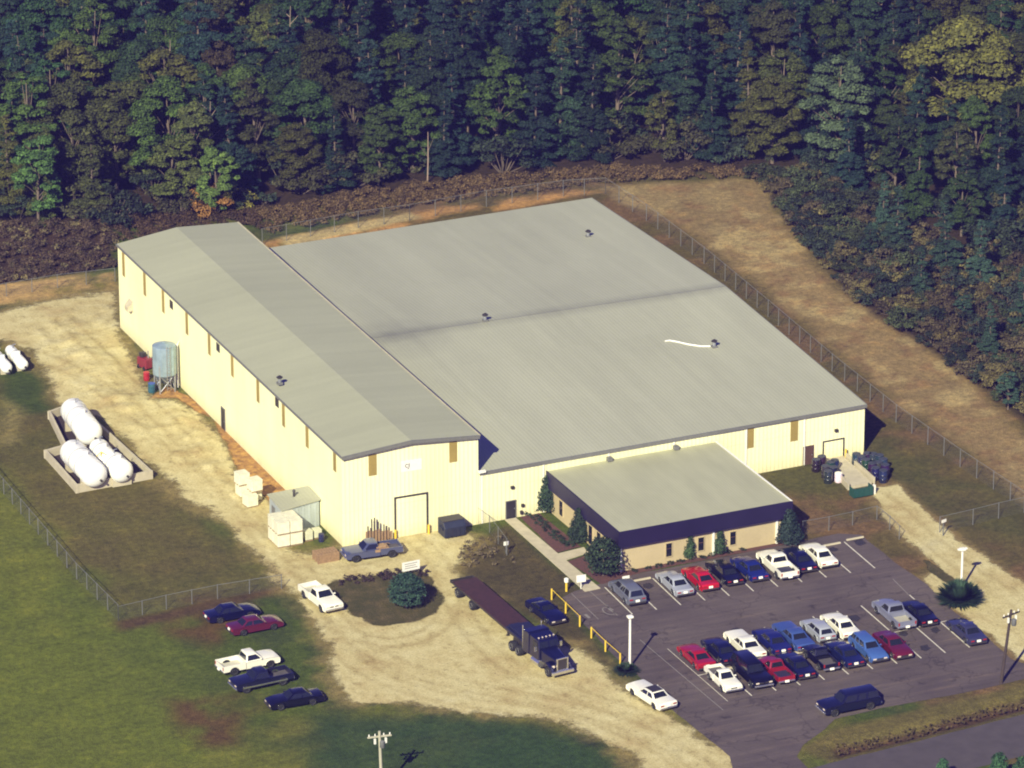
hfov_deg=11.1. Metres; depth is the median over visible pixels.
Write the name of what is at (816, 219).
scrub bush
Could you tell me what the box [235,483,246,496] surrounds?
white crate
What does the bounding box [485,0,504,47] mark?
pine tree
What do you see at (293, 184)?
understory bush
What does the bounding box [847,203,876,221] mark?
scrub bush
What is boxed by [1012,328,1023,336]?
scrub bush
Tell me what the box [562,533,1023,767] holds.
parking lot
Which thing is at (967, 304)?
young tree
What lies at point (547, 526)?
shrub
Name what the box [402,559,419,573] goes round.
yard sign
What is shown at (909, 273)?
scrub bush
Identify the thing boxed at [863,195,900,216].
scrub bush
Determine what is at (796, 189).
scrub bush
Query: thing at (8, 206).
understory bush
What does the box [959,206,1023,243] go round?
understory bush
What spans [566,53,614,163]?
pine tree
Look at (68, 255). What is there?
brush
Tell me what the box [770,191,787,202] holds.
scrub bush
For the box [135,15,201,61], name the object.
broadleaf tree
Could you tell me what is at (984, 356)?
scrub bush
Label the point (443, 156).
pine tree
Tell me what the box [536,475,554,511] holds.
cone shrub
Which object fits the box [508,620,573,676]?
semi truck
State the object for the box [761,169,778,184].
scrub bush
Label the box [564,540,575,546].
shrub
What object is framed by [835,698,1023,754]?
weeds
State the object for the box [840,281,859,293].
scrub bush
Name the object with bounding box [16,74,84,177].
broadleaf tree
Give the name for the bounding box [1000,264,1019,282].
scrub bush
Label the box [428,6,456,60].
pine tree
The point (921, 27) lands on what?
pine tree
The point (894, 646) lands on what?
parked sedan
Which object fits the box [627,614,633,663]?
light pole
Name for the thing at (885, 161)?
broadleaf tree
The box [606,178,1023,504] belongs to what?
chain link fence
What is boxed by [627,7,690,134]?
pine tree
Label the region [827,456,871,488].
loading ramp
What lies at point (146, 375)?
drum
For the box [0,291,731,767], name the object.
gravel yard
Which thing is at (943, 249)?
young tree
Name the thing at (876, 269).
scrub bush
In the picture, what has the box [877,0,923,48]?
pine tree
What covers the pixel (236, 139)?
broadleaf tree
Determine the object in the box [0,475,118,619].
chain link fence
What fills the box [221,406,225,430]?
door
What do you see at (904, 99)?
broadleaf tree
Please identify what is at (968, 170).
pine tree
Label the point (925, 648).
oil stain
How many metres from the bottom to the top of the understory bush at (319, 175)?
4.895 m
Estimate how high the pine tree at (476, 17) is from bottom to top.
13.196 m
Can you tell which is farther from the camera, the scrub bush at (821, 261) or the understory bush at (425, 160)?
the understory bush at (425, 160)
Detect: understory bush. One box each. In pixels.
[0,195,31,220]
[51,183,112,219]
[66,182,109,198]
[83,185,143,227]
[96,189,118,209]
[113,197,154,215]
[128,165,168,194]
[142,187,179,203]
[153,185,201,215]
[198,164,218,183]
[214,149,262,179]
[221,188,253,210]
[250,192,277,204]
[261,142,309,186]
[272,166,325,193]
[304,152,354,191]
[311,158,324,168]
[322,150,393,186]
[400,161,426,172]
[406,131,457,166]
[469,135,536,173]
[515,117,559,141]
[581,127,646,158]
[606,116,624,141]
[607,109,651,144]
[616,135,651,152]
[630,130,661,151]
[656,111,713,159]
[679,132,709,153]
[710,141,738,162]
[722,127,749,157]
[798,148,837,174]
[799,156,834,165]
[806,136,879,151]
[836,143,881,179]
[854,187,903,206]
[863,147,884,172]
[870,180,906,195]
[872,172,893,181]
[919,191,955,217]
[937,218,965,228]
[952,211,992,229]
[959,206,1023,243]
[988,192,1023,216]
[995,219,1023,252]
[1011,203,1023,234]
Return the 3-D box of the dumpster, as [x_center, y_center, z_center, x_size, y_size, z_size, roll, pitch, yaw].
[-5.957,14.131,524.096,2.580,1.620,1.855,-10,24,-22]
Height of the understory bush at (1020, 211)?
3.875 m
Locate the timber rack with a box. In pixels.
[366,518,391,543]
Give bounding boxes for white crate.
[234,469,249,486]
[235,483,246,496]
[242,491,257,507]
[246,487,261,500]
[247,475,262,492]
[268,512,284,530]
[268,527,273,542]
[273,517,289,535]
[273,532,289,547]
[280,509,296,516]
[286,514,302,533]
[290,532,302,545]
[303,528,312,541]
[312,527,321,538]
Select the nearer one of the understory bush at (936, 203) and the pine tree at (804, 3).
the understory bush at (936, 203)
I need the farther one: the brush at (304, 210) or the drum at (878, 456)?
the brush at (304, 210)
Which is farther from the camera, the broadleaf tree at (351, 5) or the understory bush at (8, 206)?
the broadleaf tree at (351, 5)
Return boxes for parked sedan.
[202,602,260,623]
[225,614,283,635]
[264,686,324,710]
[626,679,676,710]
[655,570,693,596]
[701,637,734,664]
[705,559,743,585]
[723,629,766,657]
[730,556,768,581]
[752,627,791,654]
[772,621,814,650]
[775,651,815,679]
[778,547,817,572]
[799,542,837,567]
[820,612,859,639]
[824,640,864,667]
[872,630,913,659]
[900,599,937,626]
[945,618,986,644]
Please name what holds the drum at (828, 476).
on the ground at (88, 678)
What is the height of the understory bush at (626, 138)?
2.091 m
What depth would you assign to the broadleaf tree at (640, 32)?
645.07 m
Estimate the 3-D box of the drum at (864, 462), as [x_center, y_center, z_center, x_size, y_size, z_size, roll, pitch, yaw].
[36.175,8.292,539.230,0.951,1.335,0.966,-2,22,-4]
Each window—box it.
[559,499,562,517]
[588,523,592,544]
[665,542,672,557]
[697,536,704,551]
[729,530,736,545]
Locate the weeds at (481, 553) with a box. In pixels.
[456,535,515,566]
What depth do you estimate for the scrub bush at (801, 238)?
600.39 m
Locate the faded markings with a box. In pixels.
[572,579,908,709]
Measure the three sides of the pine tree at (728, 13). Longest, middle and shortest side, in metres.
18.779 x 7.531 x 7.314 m
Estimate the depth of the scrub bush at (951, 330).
570.67 m
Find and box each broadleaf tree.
[0,0,23,55]
[0,60,14,103]
[0,71,59,195]
[0,108,24,155]
[0,114,32,215]
[1,0,71,70]
[3,58,34,103]
[10,135,62,221]
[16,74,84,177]
[24,59,82,171]
[26,77,107,198]
[26,126,68,226]
[38,0,75,19]
[43,39,103,95]
[47,28,90,80]
[58,0,119,76]
[58,85,127,177]
[66,8,107,78]
[68,0,120,86]
[86,81,149,190]
[96,36,136,80]
[98,0,165,37]
[98,19,139,79]
[100,59,154,85]
[102,37,172,128]
[105,79,167,183]
[121,72,163,144]
[124,74,200,175]
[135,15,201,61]
[137,48,205,149]
[142,137,201,205]
[143,2,166,14]
[158,15,195,43]
[166,3,189,16]
[166,100,214,197]
[168,1,185,7]
[173,64,216,121]
[175,8,248,53]
[181,62,229,108]
[183,0,241,28]
[194,146,240,210]
[196,40,238,103]
[209,63,268,151]
[212,103,245,143]
[220,0,247,25]
[228,77,279,185]
[236,0,259,17]
[237,9,280,72]
[239,3,299,63]
[247,0,281,49]
[252,78,302,172]
[257,78,347,165]
[263,46,328,141]
[267,122,322,191]
[270,0,340,33]
[282,28,352,146]
[287,0,340,44]
[313,0,369,36]
[328,80,372,173]
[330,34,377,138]
[332,0,379,38]
[340,0,383,27]
[355,103,406,184]
[366,31,427,105]
[374,0,388,34]
[376,0,416,35]
[386,85,442,171]
[410,0,498,25]
[463,58,534,158]
[473,40,509,133]
[524,0,570,77]
[548,0,601,82]
[564,0,617,81]
[569,1,631,96]
[590,25,653,147]
[598,0,654,46]
[611,15,654,93]
[643,0,683,91]
[644,89,679,160]
[675,1,729,72]
[715,29,759,66]
[726,0,801,78]
[738,75,804,163]
[741,0,810,86]
[749,49,811,135]
[796,54,876,161]
[800,2,852,71]
[819,0,850,22]
[823,76,844,122]
[826,64,845,119]
[847,30,876,55]
[866,98,903,150]
[867,44,917,115]
[868,44,906,145]
[872,113,921,197]
[876,0,898,28]
[889,0,963,38]
[893,70,936,116]
[898,14,1023,159]
[898,41,930,81]
[915,9,942,70]
[924,0,970,21]
[931,121,980,184]
[938,172,985,236]
[949,45,961,53]
[954,75,993,110]
[956,4,996,25]
[957,95,995,177]
[969,0,1021,25]
[979,74,1015,159]
[986,0,1022,46]
[986,86,1023,163]
[996,0,1023,30]
[1001,31,1023,52]
[1002,34,1014,54]
[1009,38,1023,66]
[1010,14,1023,31]
[1010,66,1023,124]
[1015,19,1023,33]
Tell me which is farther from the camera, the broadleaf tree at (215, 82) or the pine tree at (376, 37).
the pine tree at (376, 37)
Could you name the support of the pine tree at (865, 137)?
on the ground at (88, 678)
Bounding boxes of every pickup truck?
[214,648,280,675]
[228,665,294,692]
[298,580,343,612]
[340,537,403,562]
[704,662,742,692]
[756,549,798,578]
[757,656,794,682]
[801,644,839,670]
[872,598,916,628]
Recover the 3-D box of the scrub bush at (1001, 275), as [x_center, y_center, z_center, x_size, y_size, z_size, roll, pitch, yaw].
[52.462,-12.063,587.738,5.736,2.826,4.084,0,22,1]
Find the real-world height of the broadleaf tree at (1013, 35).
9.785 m
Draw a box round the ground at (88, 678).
[0,22,1023,767]
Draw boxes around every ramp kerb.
[826,458,849,489]
[844,452,874,483]
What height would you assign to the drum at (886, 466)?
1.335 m
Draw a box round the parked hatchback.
[800,618,835,642]
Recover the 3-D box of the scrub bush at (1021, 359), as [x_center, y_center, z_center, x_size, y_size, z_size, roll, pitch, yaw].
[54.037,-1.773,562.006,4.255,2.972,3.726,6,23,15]
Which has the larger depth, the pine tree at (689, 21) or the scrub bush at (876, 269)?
the pine tree at (689, 21)
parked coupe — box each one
[525,597,566,624]
[677,643,715,670]
[681,566,718,591]
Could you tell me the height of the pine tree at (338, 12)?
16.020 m
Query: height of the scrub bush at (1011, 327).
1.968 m
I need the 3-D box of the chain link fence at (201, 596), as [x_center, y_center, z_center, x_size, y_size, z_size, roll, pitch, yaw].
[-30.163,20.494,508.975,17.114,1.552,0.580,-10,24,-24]
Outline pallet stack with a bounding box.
[312,546,338,563]
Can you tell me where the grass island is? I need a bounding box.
[327,571,443,625]
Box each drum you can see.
[143,371,149,380]
[148,382,155,393]
[318,532,323,541]
[811,458,820,472]
[817,454,825,468]
[821,464,829,478]
[823,469,832,483]
[826,460,834,465]
[829,465,837,479]
[830,458,838,469]
[834,471,841,482]
[852,452,860,464]
[857,454,865,464]
[861,457,870,470]
[863,451,870,457]
[868,461,876,472]
[869,452,876,460]
[871,466,879,480]
[874,460,882,467]
[875,453,883,459]
[879,457,887,462]
[879,468,887,483]
[880,463,889,476]
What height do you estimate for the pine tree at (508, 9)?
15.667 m
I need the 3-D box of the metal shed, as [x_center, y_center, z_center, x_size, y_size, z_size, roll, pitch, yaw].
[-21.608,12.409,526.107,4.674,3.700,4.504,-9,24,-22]
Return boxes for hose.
[665,340,709,346]
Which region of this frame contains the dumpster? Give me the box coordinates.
[438,514,465,537]
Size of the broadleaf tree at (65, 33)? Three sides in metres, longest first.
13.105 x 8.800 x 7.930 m
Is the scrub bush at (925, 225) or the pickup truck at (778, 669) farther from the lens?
the scrub bush at (925, 225)
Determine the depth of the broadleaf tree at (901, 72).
634.82 m
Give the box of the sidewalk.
[505,518,599,591]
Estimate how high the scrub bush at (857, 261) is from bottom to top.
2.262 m
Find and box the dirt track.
[873,484,1023,659]
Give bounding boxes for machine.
[137,351,152,370]
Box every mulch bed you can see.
[521,513,580,551]
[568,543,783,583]
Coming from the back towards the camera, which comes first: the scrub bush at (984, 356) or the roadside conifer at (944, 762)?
the scrub bush at (984, 356)
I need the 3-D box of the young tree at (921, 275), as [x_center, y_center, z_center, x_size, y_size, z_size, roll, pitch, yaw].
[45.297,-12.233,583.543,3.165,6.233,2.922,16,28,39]
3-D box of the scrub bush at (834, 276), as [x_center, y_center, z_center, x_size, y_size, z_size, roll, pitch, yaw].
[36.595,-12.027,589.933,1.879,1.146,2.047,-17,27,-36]
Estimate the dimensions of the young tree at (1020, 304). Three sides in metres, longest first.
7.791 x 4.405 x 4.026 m
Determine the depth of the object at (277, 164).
617.20 m
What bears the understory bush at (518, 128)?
on the ground at (88, 678)
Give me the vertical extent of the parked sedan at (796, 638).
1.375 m
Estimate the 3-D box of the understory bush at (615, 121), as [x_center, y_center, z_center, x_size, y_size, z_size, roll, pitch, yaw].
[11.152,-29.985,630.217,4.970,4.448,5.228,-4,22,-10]
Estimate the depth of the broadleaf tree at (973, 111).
611.39 m
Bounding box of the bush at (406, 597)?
[385,571,426,607]
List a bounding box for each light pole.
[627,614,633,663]
[957,547,967,578]
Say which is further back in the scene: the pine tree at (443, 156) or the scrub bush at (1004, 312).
the pine tree at (443, 156)
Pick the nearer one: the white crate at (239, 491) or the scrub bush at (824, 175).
the white crate at (239, 491)
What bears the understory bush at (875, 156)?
on the ground at (88, 678)
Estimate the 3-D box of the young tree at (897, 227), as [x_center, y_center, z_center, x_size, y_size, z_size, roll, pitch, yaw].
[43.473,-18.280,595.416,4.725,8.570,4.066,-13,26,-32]
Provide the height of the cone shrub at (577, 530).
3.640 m
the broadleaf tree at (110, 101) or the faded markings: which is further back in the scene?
the broadleaf tree at (110, 101)
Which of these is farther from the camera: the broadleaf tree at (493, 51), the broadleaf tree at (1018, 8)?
the broadleaf tree at (1018, 8)
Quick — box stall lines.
[604,542,968,699]
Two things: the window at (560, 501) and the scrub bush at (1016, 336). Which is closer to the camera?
the window at (560, 501)
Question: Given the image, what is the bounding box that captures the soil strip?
[147,387,284,499]
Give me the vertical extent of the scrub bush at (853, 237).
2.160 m
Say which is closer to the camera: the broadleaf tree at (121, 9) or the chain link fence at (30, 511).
the chain link fence at (30, 511)
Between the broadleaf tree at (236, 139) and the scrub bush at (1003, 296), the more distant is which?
the broadleaf tree at (236, 139)
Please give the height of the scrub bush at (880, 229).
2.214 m
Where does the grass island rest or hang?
on the gravel yard at (454, 653)
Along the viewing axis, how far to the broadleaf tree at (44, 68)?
613.61 m
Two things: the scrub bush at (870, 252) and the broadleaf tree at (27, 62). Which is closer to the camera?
the scrub bush at (870, 252)
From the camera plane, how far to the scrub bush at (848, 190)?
612.35 m
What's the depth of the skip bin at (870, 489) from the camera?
532.95 m
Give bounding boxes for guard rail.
[551,588,580,626]
[590,627,620,663]
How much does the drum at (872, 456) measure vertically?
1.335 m
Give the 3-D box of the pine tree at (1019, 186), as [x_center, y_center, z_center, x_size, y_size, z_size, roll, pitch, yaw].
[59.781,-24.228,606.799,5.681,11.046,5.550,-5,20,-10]
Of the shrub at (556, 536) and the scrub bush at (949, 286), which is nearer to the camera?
the shrub at (556, 536)
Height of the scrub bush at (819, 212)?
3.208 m
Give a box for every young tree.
[858,224,880,253]
[868,174,893,236]
[879,185,912,247]
[910,246,934,295]
[923,200,964,279]
[952,295,973,327]
[964,219,996,290]
[975,303,1005,358]
[995,372,1019,409]
[1006,265,1023,328]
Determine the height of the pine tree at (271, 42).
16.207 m
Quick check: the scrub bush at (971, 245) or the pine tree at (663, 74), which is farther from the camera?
the pine tree at (663, 74)
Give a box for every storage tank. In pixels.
[0,348,11,374]
[5,344,27,370]
[60,398,101,445]
[60,440,106,486]
[89,436,113,462]
[102,448,132,486]
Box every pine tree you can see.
[0,0,32,82]
[0,19,22,94]
[0,82,27,193]
[8,15,31,163]
[23,22,60,76]
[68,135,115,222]
[69,0,84,21]
[127,0,165,61]
[131,3,158,31]
[151,0,176,16]
[175,0,234,89]
[175,72,227,167]
[206,86,260,196]
[223,24,270,125]
[224,8,243,59]
[261,5,295,117]
[262,25,300,84]
[293,6,312,43]
[317,106,360,194]
[331,3,349,84]
[341,39,411,168]
[347,8,384,110]
[348,0,380,102]
[353,0,387,81]
[380,0,407,67]
[387,0,434,18]
[388,0,418,69]
[388,47,426,137]
[404,0,434,36]
[405,24,454,138]
[412,40,443,135]
[416,0,459,45]
[424,91,465,177]
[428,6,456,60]
[434,33,453,108]
[440,3,489,133]
[441,62,480,166]
[445,7,493,132]
[463,0,508,48]
[467,12,486,92]
[484,1,543,125]
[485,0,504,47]
[488,20,534,123]
[493,0,503,30]
[494,0,520,34]
[494,18,552,116]
[497,0,562,99]
[504,68,562,168]
[532,6,570,65]
[538,37,589,157]
[552,0,612,120]
[559,14,595,135]
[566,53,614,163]
[604,32,641,124]
[622,0,668,57]
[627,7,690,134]
[640,0,684,60]
[652,28,707,114]
[664,55,709,151]
[675,0,723,84]
[679,0,724,58]
[691,76,733,159]
[698,35,735,133]
[705,19,768,124]
[714,0,750,60]
[717,0,754,100]
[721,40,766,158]
[741,0,753,14]
[743,0,769,34]
[750,0,822,64]
[782,19,822,130]
[787,0,816,71]
[791,61,836,155]
[795,4,817,42]
[805,34,829,114]
[814,0,851,52]
[828,110,869,191]
[833,55,881,179]
[836,33,890,131]
[844,2,880,49]
[844,28,863,61]
[845,0,889,56]
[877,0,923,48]
[884,4,905,103]
[889,64,942,155]
[889,93,936,183]
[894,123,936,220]
[907,0,936,89]
[927,99,961,178]
[932,51,954,116]
[937,69,991,165]
[943,150,988,215]
[976,105,1023,217]
[984,166,1021,245]
[1004,125,1023,193]
[1011,153,1023,215]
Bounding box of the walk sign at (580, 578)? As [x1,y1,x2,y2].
[576,574,585,588]
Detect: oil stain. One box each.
[643,583,652,588]
[849,615,859,620]
[855,539,865,545]
[899,631,907,635]
[920,645,929,650]
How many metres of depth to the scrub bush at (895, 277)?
588.49 m
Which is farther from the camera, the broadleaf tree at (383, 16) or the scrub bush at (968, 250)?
the broadleaf tree at (383, 16)
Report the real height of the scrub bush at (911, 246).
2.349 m
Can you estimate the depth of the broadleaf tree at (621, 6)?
650.57 m
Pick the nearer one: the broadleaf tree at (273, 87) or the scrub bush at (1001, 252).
the scrub bush at (1001, 252)
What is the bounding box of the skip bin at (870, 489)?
[849,483,875,497]
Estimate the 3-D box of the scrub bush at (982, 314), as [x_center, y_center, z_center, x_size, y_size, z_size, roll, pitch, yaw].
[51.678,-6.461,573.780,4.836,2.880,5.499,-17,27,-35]
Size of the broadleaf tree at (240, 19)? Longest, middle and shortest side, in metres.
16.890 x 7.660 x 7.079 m
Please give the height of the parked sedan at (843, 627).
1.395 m
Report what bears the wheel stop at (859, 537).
on the parking lot
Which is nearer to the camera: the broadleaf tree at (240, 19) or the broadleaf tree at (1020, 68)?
the broadleaf tree at (1020, 68)
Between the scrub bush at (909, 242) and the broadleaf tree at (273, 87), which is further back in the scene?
the broadleaf tree at (273, 87)
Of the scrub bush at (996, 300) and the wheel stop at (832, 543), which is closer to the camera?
the wheel stop at (832, 543)
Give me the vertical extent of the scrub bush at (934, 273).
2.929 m
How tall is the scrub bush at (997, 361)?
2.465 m
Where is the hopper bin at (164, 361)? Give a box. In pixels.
[152,341,176,393]
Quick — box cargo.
[375,543,389,552]
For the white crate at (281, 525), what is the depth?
521.02 m
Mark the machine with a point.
(144, 361)
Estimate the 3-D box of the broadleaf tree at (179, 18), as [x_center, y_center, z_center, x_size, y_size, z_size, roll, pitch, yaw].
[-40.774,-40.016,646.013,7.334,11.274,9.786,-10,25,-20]
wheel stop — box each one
[634,577,650,581]
[824,542,840,545]
[846,536,863,540]
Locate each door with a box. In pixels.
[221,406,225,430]
[394,492,427,536]
[505,499,515,518]
[803,445,813,464]
[822,438,843,457]
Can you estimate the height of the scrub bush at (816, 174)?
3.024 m
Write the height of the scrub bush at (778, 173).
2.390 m
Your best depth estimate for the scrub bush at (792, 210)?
607.55 m
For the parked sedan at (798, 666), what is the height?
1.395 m
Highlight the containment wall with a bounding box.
[44,407,152,493]
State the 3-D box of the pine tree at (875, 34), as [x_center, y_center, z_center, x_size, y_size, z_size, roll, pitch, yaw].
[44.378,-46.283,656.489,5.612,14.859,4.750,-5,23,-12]
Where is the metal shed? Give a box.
[267,486,320,530]
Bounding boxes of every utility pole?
[367,731,391,767]
[999,609,1019,683]
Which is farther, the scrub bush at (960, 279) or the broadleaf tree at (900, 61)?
the broadleaf tree at (900, 61)
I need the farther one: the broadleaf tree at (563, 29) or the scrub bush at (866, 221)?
the broadleaf tree at (563, 29)
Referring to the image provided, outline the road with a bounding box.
[814,714,1023,767]
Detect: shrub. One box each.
[189,182,233,217]
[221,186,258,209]
[530,514,542,519]
[535,519,547,524]
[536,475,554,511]
[541,524,551,531]
[548,529,559,535]
[552,534,565,539]
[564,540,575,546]
[566,507,588,542]
[583,535,624,575]
[613,662,641,676]
[683,536,695,559]
[713,530,726,554]
[775,508,804,545]
[933,578,984,610]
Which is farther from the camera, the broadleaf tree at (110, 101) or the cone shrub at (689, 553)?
the broadleaf tree at (110, 101)
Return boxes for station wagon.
[608,578,645,604]
[848,630,888,662]
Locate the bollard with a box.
[564,577,568,591]
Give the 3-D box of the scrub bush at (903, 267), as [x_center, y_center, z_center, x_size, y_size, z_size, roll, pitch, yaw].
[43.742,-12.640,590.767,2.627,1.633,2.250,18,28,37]
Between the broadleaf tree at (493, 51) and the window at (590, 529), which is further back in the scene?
the broadleaf tree at (493, 51)
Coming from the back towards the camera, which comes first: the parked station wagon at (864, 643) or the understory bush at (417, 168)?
the understory bush at (417, 168)
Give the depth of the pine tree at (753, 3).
653.03 m
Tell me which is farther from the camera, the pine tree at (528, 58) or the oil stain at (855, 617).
the pine tree at (528, 58)
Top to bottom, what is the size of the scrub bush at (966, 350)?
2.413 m
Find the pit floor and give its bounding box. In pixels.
[53,416,141,483]
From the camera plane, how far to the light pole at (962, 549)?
510.87 m
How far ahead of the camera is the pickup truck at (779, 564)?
515.32 m
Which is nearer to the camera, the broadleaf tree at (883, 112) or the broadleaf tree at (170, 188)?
the broadleaf tree at (170, 188)
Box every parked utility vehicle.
[729,649,773,687]
[815,684,881,716]
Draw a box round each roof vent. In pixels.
[276,375,282,384]
[482,313,487,321]
[585,229,590,237]
[711,339,717,348]
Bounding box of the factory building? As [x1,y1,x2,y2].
[116,197,866,571]
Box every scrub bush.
[741,156,782,182]
[759,175,786,192]
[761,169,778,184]
[766,170,790,183]
[770,177,794,191]
[770,190,802,209]
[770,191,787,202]
[780,198,806,210]
[781,179,811,195]
[781,204,825,227]
[781,207,799,215]
[782,165,823,195]
[785,163,801,172]
[788,162,821,185]
[789,209,807,231]
[790,209,835,239]
[794,225,820,246]
[799,160,818,169]
[801,188,844,206]
[802,199,832,217]
[802,200,824,209]
[802,226,840,250]
[804,206,845,230]
[806,200,850,219]
[808,166,830,181]
[811,242,834,258]
[813,192,850,212]
[814,231,857,255]
[816,230,850,250]
[818,176,844,186]
[818,252,842,267]
[822,214,865,241]
[826,214,850,225]
[826,256,854,271]
[828,187,845,197]
[830,207,849,221]
[830,273,846,280]
[832,240,863,264]
[833,184,844,191]
[834,185,855,197]
[836,228,861,243]
[838,273,859,283]
[839,198,858,214]
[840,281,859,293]
[841,253,866,273]
[846,189,891,215]
[847,190,885,217]
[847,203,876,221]
[847,277,874,301]
[851,236,863,244]
[852,274,900,304]
[855,217,887,237]
[855,267,873,278]
[858,263,892,280]
[858,270,881,290]
[860,248,907,272]
[861,235,888,246]
[862,240,897,265]
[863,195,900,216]
[871,225,885,236]
[872,244,920,270]
[872,274,898,297]
[873,243,909,264]
[873,298,894,314]
[874,260,913,282]
[874,296,892,306]
[878,211,909,228]
[882,287,915,303]
[884,304,923,330]
[886,233,924,251]
[889,294,922,312]
[893,216,928,232]
[893,267,916,279]
[894,264,907,274]
[896,262,936,290]
[899,226,933,253]
[899,244,921,263]
[900,286,916,294]
[905,220,941,242]
[906,291,927,304]
[907,241,928,254]
[908,295,938,311]
[909,315,923,328]
[910,224,942,237]
[912,239,941,259]
[912,314,946,337]
[915,306,952,327]
[915,331,944,345]
[916,299,941,312]
[918,291,940,300]
[921,307,967,334]
[923,264,947,283]
[923,286,963,314]
[924,229,952,240]
[924,252,961,271]
[925,238,952,261]
[927,266,955,289]
[929,283,972,304]
[930,325,966,340]
[931,296,966,322]
[932,338,959,354]
[940,268,979,299]
[941,343,969,366]
[945,311,987,335]
[946,339,979,358]
[947,247,973,270]
[949,271,977,291]
[952,351,992,378]
[953,335,972,345]
[958,241,989,255]
[962,312,1007,334]
[962,314,1002,345]
[963,294,986,313]
[964,274,990,290]
[965,298,1001,319]
[966,265,1007,279]
[968,362,987,382]
[972,251,1000,264]
[972,290,992,302]
[972,319,1003,341]
[972,361,1003,380]
[973,283,991,295]
[975,276,1007,288]
[976,239,1000,264]
[976,354,996,361]
[977,299,1009,311]
[979,358,1006,370]
[979,362,1015,388]
[984,340,1011,355]
[985,279,1022,307]
[986,288,1002,299]
[987,244,1015,261]
[989,389,1021,400]
[992,265,1018,283]
[992,285,1016,304]
[994,307,1022,326]
[995,258,1013,271]
[996,331,1011,349]
[996,333,1023,364]
[996,360,1023,376]
[998,243,1023,267]
[998,329,1023,351]
[998,352,1019,367]
[999,311,1023,330]
[999,325,1018,342]
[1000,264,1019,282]
[1000,322,1018,332]
[1003,353,1023,373]
[1007,250,1023,271]
[1010,262,1023,276]
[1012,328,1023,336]
[1012,371,1023,402]
[1013,392,1023,408]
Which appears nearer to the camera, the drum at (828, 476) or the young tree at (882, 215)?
the drum at (828, 476)
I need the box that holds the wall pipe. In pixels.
[176,341,178,387]
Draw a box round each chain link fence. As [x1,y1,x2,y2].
[0,268,115,296]
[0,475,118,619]
[118,574,281,620]
[262,204,409,242]
[410,177,605,219]
[478,509,506,555]
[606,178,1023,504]
[802,505,899,539]
[939,497,1023,531]
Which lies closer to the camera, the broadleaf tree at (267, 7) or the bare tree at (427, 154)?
the bare tree at (427, 154)
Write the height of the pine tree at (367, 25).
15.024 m
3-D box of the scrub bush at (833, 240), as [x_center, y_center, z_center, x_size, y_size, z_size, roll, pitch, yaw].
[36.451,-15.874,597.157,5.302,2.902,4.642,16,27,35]
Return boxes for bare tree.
[202,101,219,184]
[422,138,433,179]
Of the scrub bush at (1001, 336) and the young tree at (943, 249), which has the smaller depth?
the scrub bush at (1001, 336)
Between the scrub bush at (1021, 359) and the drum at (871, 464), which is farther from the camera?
the scrub bush at (1021, 359)
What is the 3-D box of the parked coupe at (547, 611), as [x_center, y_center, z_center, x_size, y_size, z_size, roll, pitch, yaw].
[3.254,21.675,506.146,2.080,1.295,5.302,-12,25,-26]
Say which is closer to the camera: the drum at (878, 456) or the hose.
the drum at (878, 456)
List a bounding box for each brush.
[0,217,118,282]
[0,218,118,279]
[110,205,263,239]
[252,160,760,232]
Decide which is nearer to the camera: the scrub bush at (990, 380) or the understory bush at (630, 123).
the scrub bush at (990, 380)
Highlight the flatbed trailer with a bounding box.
[450,575,533,643]
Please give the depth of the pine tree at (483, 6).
643.49 m
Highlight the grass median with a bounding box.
[924,560,954,582]
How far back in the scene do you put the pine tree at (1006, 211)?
599.32 m
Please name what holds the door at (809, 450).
in the factory building
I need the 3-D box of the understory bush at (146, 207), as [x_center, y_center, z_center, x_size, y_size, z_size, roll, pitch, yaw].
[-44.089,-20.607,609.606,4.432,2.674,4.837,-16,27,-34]
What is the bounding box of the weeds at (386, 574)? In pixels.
[339,568,429,585]
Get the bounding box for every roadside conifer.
[936,758,948,767]
[987,751,1008,767]
[1012,755,1023,767]

